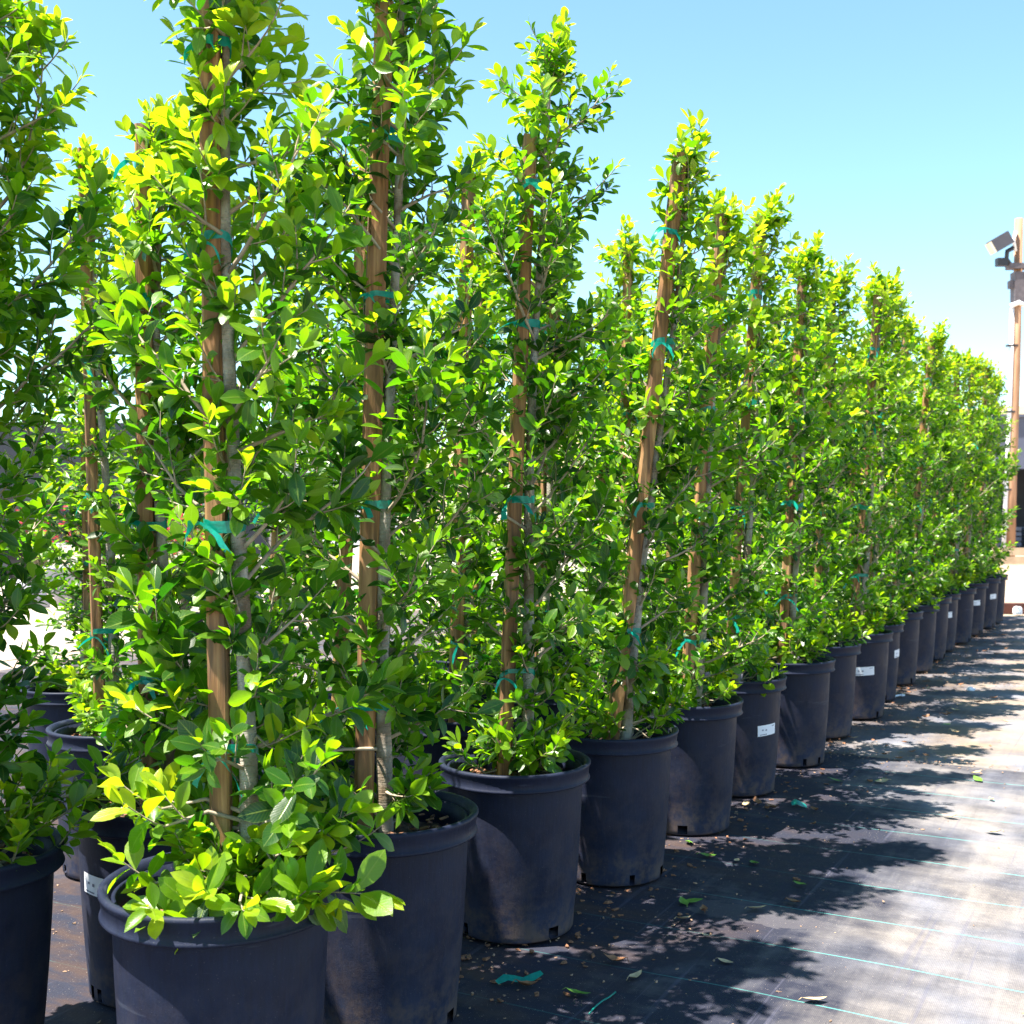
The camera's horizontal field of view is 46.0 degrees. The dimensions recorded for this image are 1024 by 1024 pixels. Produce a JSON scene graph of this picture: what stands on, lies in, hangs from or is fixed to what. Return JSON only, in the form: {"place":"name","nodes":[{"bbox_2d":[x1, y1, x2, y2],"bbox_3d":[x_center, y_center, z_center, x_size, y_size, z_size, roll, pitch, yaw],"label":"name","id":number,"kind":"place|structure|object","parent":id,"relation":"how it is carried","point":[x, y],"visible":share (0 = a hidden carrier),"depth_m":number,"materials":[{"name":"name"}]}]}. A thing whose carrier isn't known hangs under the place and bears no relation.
{"place":"outdoors","nodes":[
{"label":"outdoors","id":0,"kind":"place"},
{"bbox_2d":[0,502,75,588],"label":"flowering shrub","id":1,"kind":"object","parent":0,"point":[36,561],"visible":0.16,"depth_m":21.00,"materials":[{"name":"green plant"}]},
{"bbox_2d":[44,565,81,604],"bbox_3d":[-6.700,1.127,18.509,0.960,0.580,0.960,0,0,0],"label":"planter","id":2,"kind":"object","parent":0,"point":[56,597],"visible":0.12,"depth_m":18.17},
{"bbox_2d":[62,514,122,582],"bbox_3d":[-7.038,0.583,20.517,1.209,1.636,1.209,0,0,23],"label":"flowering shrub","id":3,"kind":"object","parent":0,"point":[103,559],"visible":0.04,"depth_m":20.39,"materials":[{"name":"green plant"}]},
{"bbox_2d":[0,422,270,578],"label":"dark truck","id":4,"kind":"object","parent":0,"point":[259,539],"visible":0.06,"depth_m":22.94,"materials":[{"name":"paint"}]},
{"bbox_2d":[167,492,204,554],"bbox_3d":[-5.372,0.527,20.527,1.113,1.748,1.123,0,1,-39],"label":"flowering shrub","id":5,"kind":"object","parent":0,"point":[184,529],"visible":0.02,"depth_m":20.52,"materials":[{"name":"green plant"}]},
{"bbox_2d":[180,504,228,611],"bbox_3d":[-4.340,0.591,17.180,0.957,1.673,1.466,0,0,-24],"label":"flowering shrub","id":6,"kind":"object","parent":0,"point":[200,536],"visible":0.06,"depth_m":17.06,"materials":[{"name":"green plant"}]},
{"bbox_2d":[0,534,810,660],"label":"yard","id":7,"kind":"structure","parent":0,"point":[57,639],"depth_m":14.82,"materials":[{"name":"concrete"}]},
{"bbox_2d":[21,582,49,607],"bbox_3d":[-7.077,1.212,17.898,0.422,0.420,0.220,0,0,-11],"label":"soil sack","id":8,"kind":"object","parent":7,"relation":"on","point":[44,601],"visible":0.21,"depth_m":17.83,"materials":[{"name":"white plastic"}]},
{"bbox_2d":[56,441,397,547],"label":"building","id":9,"kind":"structure","parent":7,"relation":"on","point":[357,543],"depth_m":41.81,"materials":[{"name":"white"}]},
{"bbox_2d":[846,414,1023,547],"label":"open shed","id":10,"kind":"structure","parent":7,"relation":"on","point":[1020,500],"depth_m":41.93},
{"bbox_2d":[0,510,1023,669],"bbox_3d":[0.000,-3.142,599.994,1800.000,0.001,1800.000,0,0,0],"label":"ground","id":11,"kind":"structure","parent":0,"point":[1014,589],"depth_m":21.51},
{"bbox_2d":[156,496,203,638],"bbox_3d":[-3.682,0.637,13.527,1.034,1.637,1.301,0,0,22],"label":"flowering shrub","id":12,"kind":"object","parent":11,"relation":"on","point":[173,557],"visible":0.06,"depth_m":13.50,"materials":[{"name":"green plant"}]},
{"bbox_2d":[0,672,1023,1023],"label":"weed fabric","id":13,"kind":"object","parent":11,"relation":"on","point":[910,894],"visible":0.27,"depth_m":4.38,"materials":[{"name":"black fabric"}]},
{"bbox_2d":[0,0,176,1023],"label":"potted tree","id":14,"kind":"object","parent":13,"relation":"on","point":[32,855],"visible":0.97,"depth_m":3.27,"materials":[{"name":"green plant"}]},
{"bbox_2d":[8,332,168,780],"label":"potted tree","id":15,"kind":"object","parent":13,"relation":"on","point":[57,708],"visible":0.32,"depth_m":6.16,"materials":[{"name":"green plant"}]},
{"bbox_2d":[32,133,192,879],"bbox_3d":[-1.656,-0.043,5.056,0.663,3.059,0.569,0,0,0],"label":"potted tree","id":16,"kind":"object","parent":13,"relation":"on","point":[99,648],"visible":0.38,"depth_m":5.00,"materials":[{"name":"green plant"}]},
{"bbox_2d":[63,91,275,1007],"bbox_3d":[-1.060,0.085,3.810,0.672,2.822,0.704,0,0,0],"label":"potted tree","id":17,"kind":"object","parent":13,"relation":"on","point":[141,241],"visible":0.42,"depth_m":3.70,"materials":[{"name":"green plant"}]},
{"bbox_2d":[86,0,408,1023],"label":"potted tree","id":18,"kind":"object","parent":13,"relation":"on","point":[212,916],"visible":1,"depth_m":2.82,"materials":[{"name":"green plant"}]},
{"bbox_2d":[197,157,343,825],"bbox_3d":[-1.064,-0.100,5.711,0.796,3.162,0.723,0,1,27],"label":"potted tree","id":19,"kind":"object","parent":13,"relation":"on","point":[305,634],"visible":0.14,"depth_m":5.67,"materials":[{"name":"green plant"}]},
{"bbox_2d":[252,104,444,791],"bbox_3d":[-0.672,-0.055,4.656,0.738,3.089,0.812,0,0,12],"label":"potted tree","id":20,"kind":"object","parent":13,"relation":"on","point":[292,563],"visible":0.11,"depth_m":4.62,"materials":[{"name":"green plant"}]},
{"bbox_2d":[231,0,523,1023],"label":"potted tree","id":21,"kind":"object","parent":13,"relation":"on","point":[399,966],"visible":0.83,"depth_m":3.49,"materials":[{"name":"green plant"}]},
{"bbox_2d":[329,211,449,778],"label":"potted tree","id":22,"kind":"object","parent":13,"relation":"on","point":[421,288],"visible":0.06,"depth_m":6.41,"materials":[{"name":"green plant"}]},
{"bbox_2d":[390,145,548,791],"bbox_3d":[-0.222,-0.070,5.379,0.762,3.107,0.682,0,1,-38],"label":"potted tree","id":23,"kind":"object","parent":13,"relation":"on","point":[470,280],"visible":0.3,"depth_m":5.32,"materials":[{"name":"green plant"}]},
{"bbox_2d":[417,242,537,701],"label":"potted tree","id":24,"kind":"object","parent":13,"relation":"on","point":[444,658],"visible":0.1,"depth_m":7.23,"materials":[{"name":"green plant"}]},
{"bbox_2d":[495,971,542,983],"bbox_3d":[0.023,1.490,3.850,0.163,0.025,0.038,0,0,-17],"label":"tape strip","id":25,"kind":"object","parent":13,"relation":"on","point":[529,977],"visible":0.94,"depth_m":3.85,"materials":[{"name":"teal plastic"}]},
{"bbox_2d":[511,979,536,985],"bbox_3d":[0.042,1.487,3.810,0.090,0.018,0.037,12,-15,-19],"label":"fallen leaf","id":26,"kind":"object","parent":13,"relation":"on","point":[527,983],"visible":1,"depth_m":3.81,"materials":[{"name":"brown plant"}]},
{"bbox_2d":[419,6,650,943],"bbox_3d":[0.072,-0.172,4.320,0.838,3.329,0.834,0,0,0],"label":"potted tree","id":27,"kind":"object","parent":13,"relation":"on","point":[523,793],"visible":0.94,"depth_m":4.29,"materials":[{"name":"green plant"}]},
{"bbox_2d":[51,625,1023,1023],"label":"debris","id":28,"kind":"object","parent":13,"relation":"on","point":[759,813],"visible":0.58,"depth_m":5.78,"materials":[{"name":"plant"}]},
{"bbox_2d":[491,252,599,677],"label":"potted tree","id":29,"kind":"object","parent":13,"relation":"on","point":[572,500],"visible":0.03,"depth_m":7.91,"materials":[{"name":"green plant"}]},
{"bbox_2d":[477,205,627,741],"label":"potted tree","id":30,"kind":"object","parent":13,"relation":"on","point":[573,679],"visible":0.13,"depth_m":6.02,"materials":[{"name":"green plant"}]},
{"bbox_2d":[562,987,589,993],"bbox_3d":[0.201,1.492,3.751,0.090,0.011,0.038,8,-8,9],"label":"fallen leaf","id":31,"kind":"object","parent":13,"relation":"on","point":[576,991],"visible":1,"depth_m":3.76,"materials":[{"name":"green plant"}]},
{"bbox_2d":[588,991,615,1013],"bbox_3d":[0.273,1.497,3.679,0.012,0.005,0.185,0,1,30],"label":"loose thread","id":32,"kind":"object","parent":13,"relation":"on","point":[600,1002],"visible":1,"depth_m":3.68},
{"bbox_2d":[604,953,628,961],"bbox_3d":[0.347,1.485,4.013,0.090,0.020,0.038,7,1,10],"label":"fallen leaf","id":33,"kind":"object","parent":13,"relation":"on","point":[613,957],"visible":1,"depth_m":4.02,"materials":[{"name":"brown plant"}]},
{"bbox_2d":[563,214,689,711],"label":"potted tree","id":34,"kind":"object","parent":13,"relation":"on","point":[626,274],"visible":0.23,"depth_m":6.91,"materials":[{"name":"green plant"}]},
{"bbox_2d":[627,970,641,978],"bbox_3d":[0.394,1.491,3.878,0.075,0.013,0.029,-5,3,-44],"label":"fallen leaf","id":35,"kind":"object","parent":13,"relation":"on","point":[636,974],"visible":1,"depth_m":3.89,"materials":[{"name":"green plant"}]},
{"bbox_2d":[545,108,742,886],"bbox_3d":[0.513,-0.072,4.951,0.753,3.118,0.714,0,1,-34],"label":"potted tree","id":36,"kind":"object","parent":13,"relation":"on","point":[627,745],"visible":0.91,"depth_m":4.84,"materials":[{"name":"green plant"}]},
{"bbox_2d":[679,896,688,904],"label":"fallen leaf","id":37,"kind":"object","parent":13,"relation":"on","point":[683,900],"visible":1,"depth_m":4.61,"materials":[{"name":"green plant"}]},
{"bbox_2d":[638,259,732,680],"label":"potted tree","id":38,"kind":"object","parent":13,"relation":"on","point":[668,583],"visible":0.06,"depth_m":7.51,"materials":[{"name":"green plant"}]},
{"bbox_2d":[687,898,701,901],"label":"fallen leaf","id":39,"kind":"object","parent":13,"relation":"on","point":[693,899],"visible":1,"depth_m":4.62,"materials":[{"name":"green plant"}]},
{"bbox_2d":[700,904,707,910],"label":"fallen leaf","id":40,"kind":"object","parent":13,"relation":"on","point":[703,907],"visible":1,"depth_m":4.52,"materials":[{"name":"brown plant"}]},
{"bbox_2d":[697,853,715,855],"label":"fallen leaf","id":41,"kind":"object","parent":13,"relation":"on","point":[705,854],"visible":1,"depth_m":5.21,"materials":[{"name":"green plant"}]},
{"bbox_2d":[637,187,791,834],"bbox_3d":[0.901,-0.013,5.696,0.788,2.988,0.680,0,0,0],"label":"potted tree","id":42,"kind":"object","parent":13,"relation":"on","point":[701,774],"visible":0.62,"depth_m":5.60,"materials":[{"name":"green plant"}]},
{"bbox_2d":[715,958,731,962],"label":"fallen leaf","id":43,"kind":"object","parent":13,"relation":"on","point":[724,960],"visible":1,"depth_m":4.02,"materials":[{"name":"plant"}]},
{"bbox_2d":[459,624,1023,1001],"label":"debris","id":44,"kind":"object","parent":13,"relation":"on","point":[577,934],"visible":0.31,"depth_m":4.76,"materials":[{"name":"brown plant"}]},
{"bbox_2d":[671,182,827,796],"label":"potted tree","id":45,"kind":"object","parent":13,"relation":"on","point":[757,726],"visible":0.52,"depth_m":6.29,"materials":[{"name":"green plant"}]},
{"bbox_2d":[744,905,765,908],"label":"fallen leaf","id":46,"kind":"object","parent":13,"relation":"on","point":[756,906],"visible":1,"depth_m":4.54,"materials":[{"name":"plant"}]},
{"bbox_2d":[753,796,761,803],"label":"fallen leaf","id":47,"kind":"object","parent":13,"relation":"on","point":[757,800],"visible":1,"depth_m":6.13,"materials":[{"name":"brown plant"}]},
{"bbox_2d":[785,897,800,901],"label":"fallen leaf","id":48,"kind":"object","parent":13,"relation":"on","point":[792,900],"visible":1,"depth_m":4.62,"materials":[{"name":"plant"}]},
{"bbox_2d":[791,799,806,807],"bbox_3d":[1.448,1.471,6.079,0.077,0.035,0.048,0,0,0],"label":"tape strip","id":49,"kind":"object","parent":13,"relation":"on","point":[795,802],"visible":1,"depth_m":6.08,"materials":[{"name":"teal plastic"}]},
{"bbox_2d":[745,229,865,766],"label":"potted tree","id":50,"kind":"object","parent":13,"relation":"on","point":[804,701],"visible":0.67,"depth_m":7.02,"materials":[{"name":"green plant"}]},
{"bbox_2d":[798,996,826,999],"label":"fallen leaf","id":51,"kind":"object","parent":13,"relation":"on","point":[814,998],"visible":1,"depth_m":3.71,"materials":[{"name":"white plant"}]},
{"bbox_2d":[973,775,981,780],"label":"fallen leaf","id":52,"kind":"object","parent":13,"relation":"on","point":[977,778],"visible":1,"depth_m":6.65,"materials":[{"name":"green plant"}]},
{"bbox_2d":[0,640,1023,771],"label":"weed fabric","id":53,"kind":"object","parent":11,"relation":"on","point":[965,744],"visible":0.09,"depth_m":8.29,"materials":[{"name":"grey fabric"}]},
{"bbox_2d":[559,282,646,658],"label":"potted tree","id":54,"kind":"object","parent":53,"relation":"on","point":[601,476],"visible":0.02,"depth_m":8.75,"materials":[{"name":"green plant"}]},
{"bbox_2d":[611,307,665,625],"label":"potted tree","id":55,"kind":"object","parent":53,"relation":"on","point":[643,334],"visible":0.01,"depth_m":9.44,"materials":[{"name":"green plant"}]},
{"bbox_2d":[650,330,725,616],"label":"potted tree","id":56,"kind":"object","parent":53,"relation":"on","point":[686,515],"depth_m":10.20,"materials":[{"name":"green plant"}]},
{"bbox_2d":[666,297,764,652],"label":"potted tree","id":57,"kind":"object","parent":53,"relation":"on","point":[735,328],"visible":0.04,"depth_m":8.44,"materials":[{"name":"green plant"}]},
{"bbox_2d":[708,322,760,599],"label":"potted tree","id":58,"kind":"object","parent":53,"relation":"on","point":[739,332],"visible":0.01,"depth_m":10.97,"materials":[{"name":"green plant"}]},
{"bbox_2d":[726,287,818,634],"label":"potted tree","id":59,"kind":"object","parent":53,"relation":"on","point":[807,463],"visible":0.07,"depth_m":9.09,"materials":[{"name":"green plant"}]},
{"bbox_2d":[769,313,844,622],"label":"potted tree","id":60,"kind":"object","parent":53,"relation":"on","point":[810,576],"visible":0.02,"depth_m":9.82,"materials":[{"name":"green plant"}]},
{"bbox_2d":[777,320,856,624],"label":"potted tree","id":61,"kind":"object","parent":53,"relation":"on","point":[803,557],"visible":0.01,"depth_m":10.75,"materials":[{"name":"green plant"}]},
{"bbox_2d":[763,253,885,737],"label":"potted tree","id":62,"kind":"object","parent":53,"relation":"on","point":[844,653],"visible":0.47,"depth_m":7.88,"materials":[{"name":"green plant"}]},
{"bbox_2d":[808,261,933,718],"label":"potted tree","id":63,"kind":"object","parent":53,"relation":"on","point":[871,678],"visible":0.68,"depth_m":8.58,"materials":[{"name":"green plant"}]},
{"bbox_2d":[839,280,938,700],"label":"potted tree","id":64,"kind":"object","parent":53,"relation":"on","point":[894,623],"visible":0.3,"depth_m":9.33,"materials":[{"name":"green plant"}]},
{"bbox_2d":[852,310,950,684],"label":"potted tree","id":65,"kind":"object","parent":53,"relation":"on","point":[908,650],"visible":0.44,"depth_m":10.17,"materials":[{"name":"green plant"}]},
{"bbox_2d":[966,687,975,690],"bbox_3d":[3.792,1.458,9.954,0.083,0.028,0.070,0,0,0],"label":"paper scrap","id":66,"kind":"object","parent":53,"relation":"on","point":[970,689],"visible":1,"depth_m":9.93,"materials":[{"name":"paper"}]},
{"bbox_2d":[294,599,1023,685],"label":"weed fabric","id":67,"kind":"object","parent":11,"relation":"on","point":[1005,666],"visible":0.08,"depth_m":12.00,"materials":[{"name":"grey fabric"}]},
{"bbox_2d":[734,349,771,600],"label":"potted tree","id":68,"kind":"object","parent":67,"relation":"on","point":[762,350],"visible":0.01,"depth_m":11.80,"materials":[{"name":"green plant"}]},
{"bbox_2d":[828,339,885,605],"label":"potted tree","id":69,"kind":"object","parent":67,"relation":"on","point":[853,483],"visible":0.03,"depth_m":11.46,"materials":[{"name":"green plant"}]},
{"bbox_2d":[834,349,893,596],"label":"potted tree","id":70,"kind":"object","parent":67,"relation":"on","point":[857,469],"depth_m":12.19,"materials":[{"name":"green plant"}]},
{"bbox_2d":[876,358,912,585],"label":"potted tree","id":71,"kind":"object","parent":67,"relation":"on","point":[892,477],"depth_m":12.94,"materials":[{"name":"green plant"}]},
{"bbox_2d":[905,365,922,500],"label":"potted tree","id":72,"kind":"object","parent":67,"relation":"on","point":[914,398],"visible":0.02,"depth_m":13.63,"materials":[{"name":"green plant"}]},
{"bbox_2d":[879,318,966,670],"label":"potted tree","id":73,"kind":"object","parent":67,"relation":"on","point":[927,629],"visible":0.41,"depth_m":10.96,"materials":[{"name":"green plant"}]},
{"bbox_2d":[889,333,973,659],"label":"potted tree","id":74,"kind":"object","parent":67,"relation":"on","point":[941,632],"visible":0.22,"depth_m":11.76,"materials":[{"name":"green plant"}]},
{"bbox_2d":[910,346,973,650],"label":"potted tree","id":75,"kind":"object","parent":67,"relation":"on","point":[952,621],"visible":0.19,"depth_m":12.50,"materials":[{"name":"green plant"}]},
{"bbox_2d":[931,344,1002,642],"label":"potted tree","id":76,"kind":"object","parent":67,"relation":"on","point":[964,617],"visible":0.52,"depth_m":13.16,"materials":[{"name":"green plant"}]},
{"bbox_2d":[948,351,1007,634],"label":"potted tree","id":77,"kind":"object","parent":67,"relation":"on","point":[979,602],"visible":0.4,"depth_m":13.94,"materials":[{"name":"green plant"}]},
{"bbox_2d":[959,357,1017,627],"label":"potted tree","id":78,"kind":"object","parent":67,"relation":"on","point":[991,604],"visible":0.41,"depth_m":14.78,"materials":[{"name":"green plant"}]},
{"bbox_2d":[963,371,1022,621],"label":"potted tree","id":79,"kind":"object","parent":67,"relation":"on","point":[1001,594],"visible":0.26,"depth_m":15.47,"materials":[{"name":"green plant"}]},
{"bbox_2d":[959,548,1023,563],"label":"rail fence","id":80,"kind":"object","parent":11,"relation":"on","point":[1016,560],"depth_m":30.18,"materials":[{"name":"beige wood"}]},
{"bbox_2d":[985,218,1023,556],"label":"light pole","id":81,"kind":"object","parent":11,"relation":"on","point":[1015,284],"visible":0.74,"depth_m":30.87,"materials":[{"name":"brown wood"}]},
{"bbox_2d":[999,527,1020,547],"bbox_3d":[15.601,0.870,38.254,0.810,0.800,0.720,0,0,-7],"label":"stacked crate","id":82,"kind":"object","parent":11,"relation":"on","point":[1019,535],"visible":0.22,"depth_m":37.93,"materials":[{"name":"grey plastic"}]},
{"bbox_2d":[1003,603,1023,613],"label":"timber edging","id":83,"kind":"object","parent":11,"relation":"on","point":[1008,608],"depth_m":16.92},
{"bbox_2d":[1013,606,1022,614],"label":"white stone","id":84,"kind":"object","parent":11,"relation":"on","point":[1017,610],"visible":1,"depth_m":16.68,"materials":[{"name":"stone"}]},
{"bbox_2d":[0,0,1023,449],"label":"sky","id":85,"kind":"structure","parent":0,"point":[894,128],"materials":[{"name":"blue"}]},
{"bbox_2d":[405,405,1023,507],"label":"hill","id":86,"kind":"structure","parent":0,"point":[1021,409],"depth_m":296.68,"materials":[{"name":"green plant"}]},
{"bbox_2d":[1021,527,1023,547],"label":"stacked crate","id":87,"kind":"object","parent":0,"point":[1022,538],"visible":0.42,"depth_m":38.24,"materials":[{"name":"black plastic"}]}
]}

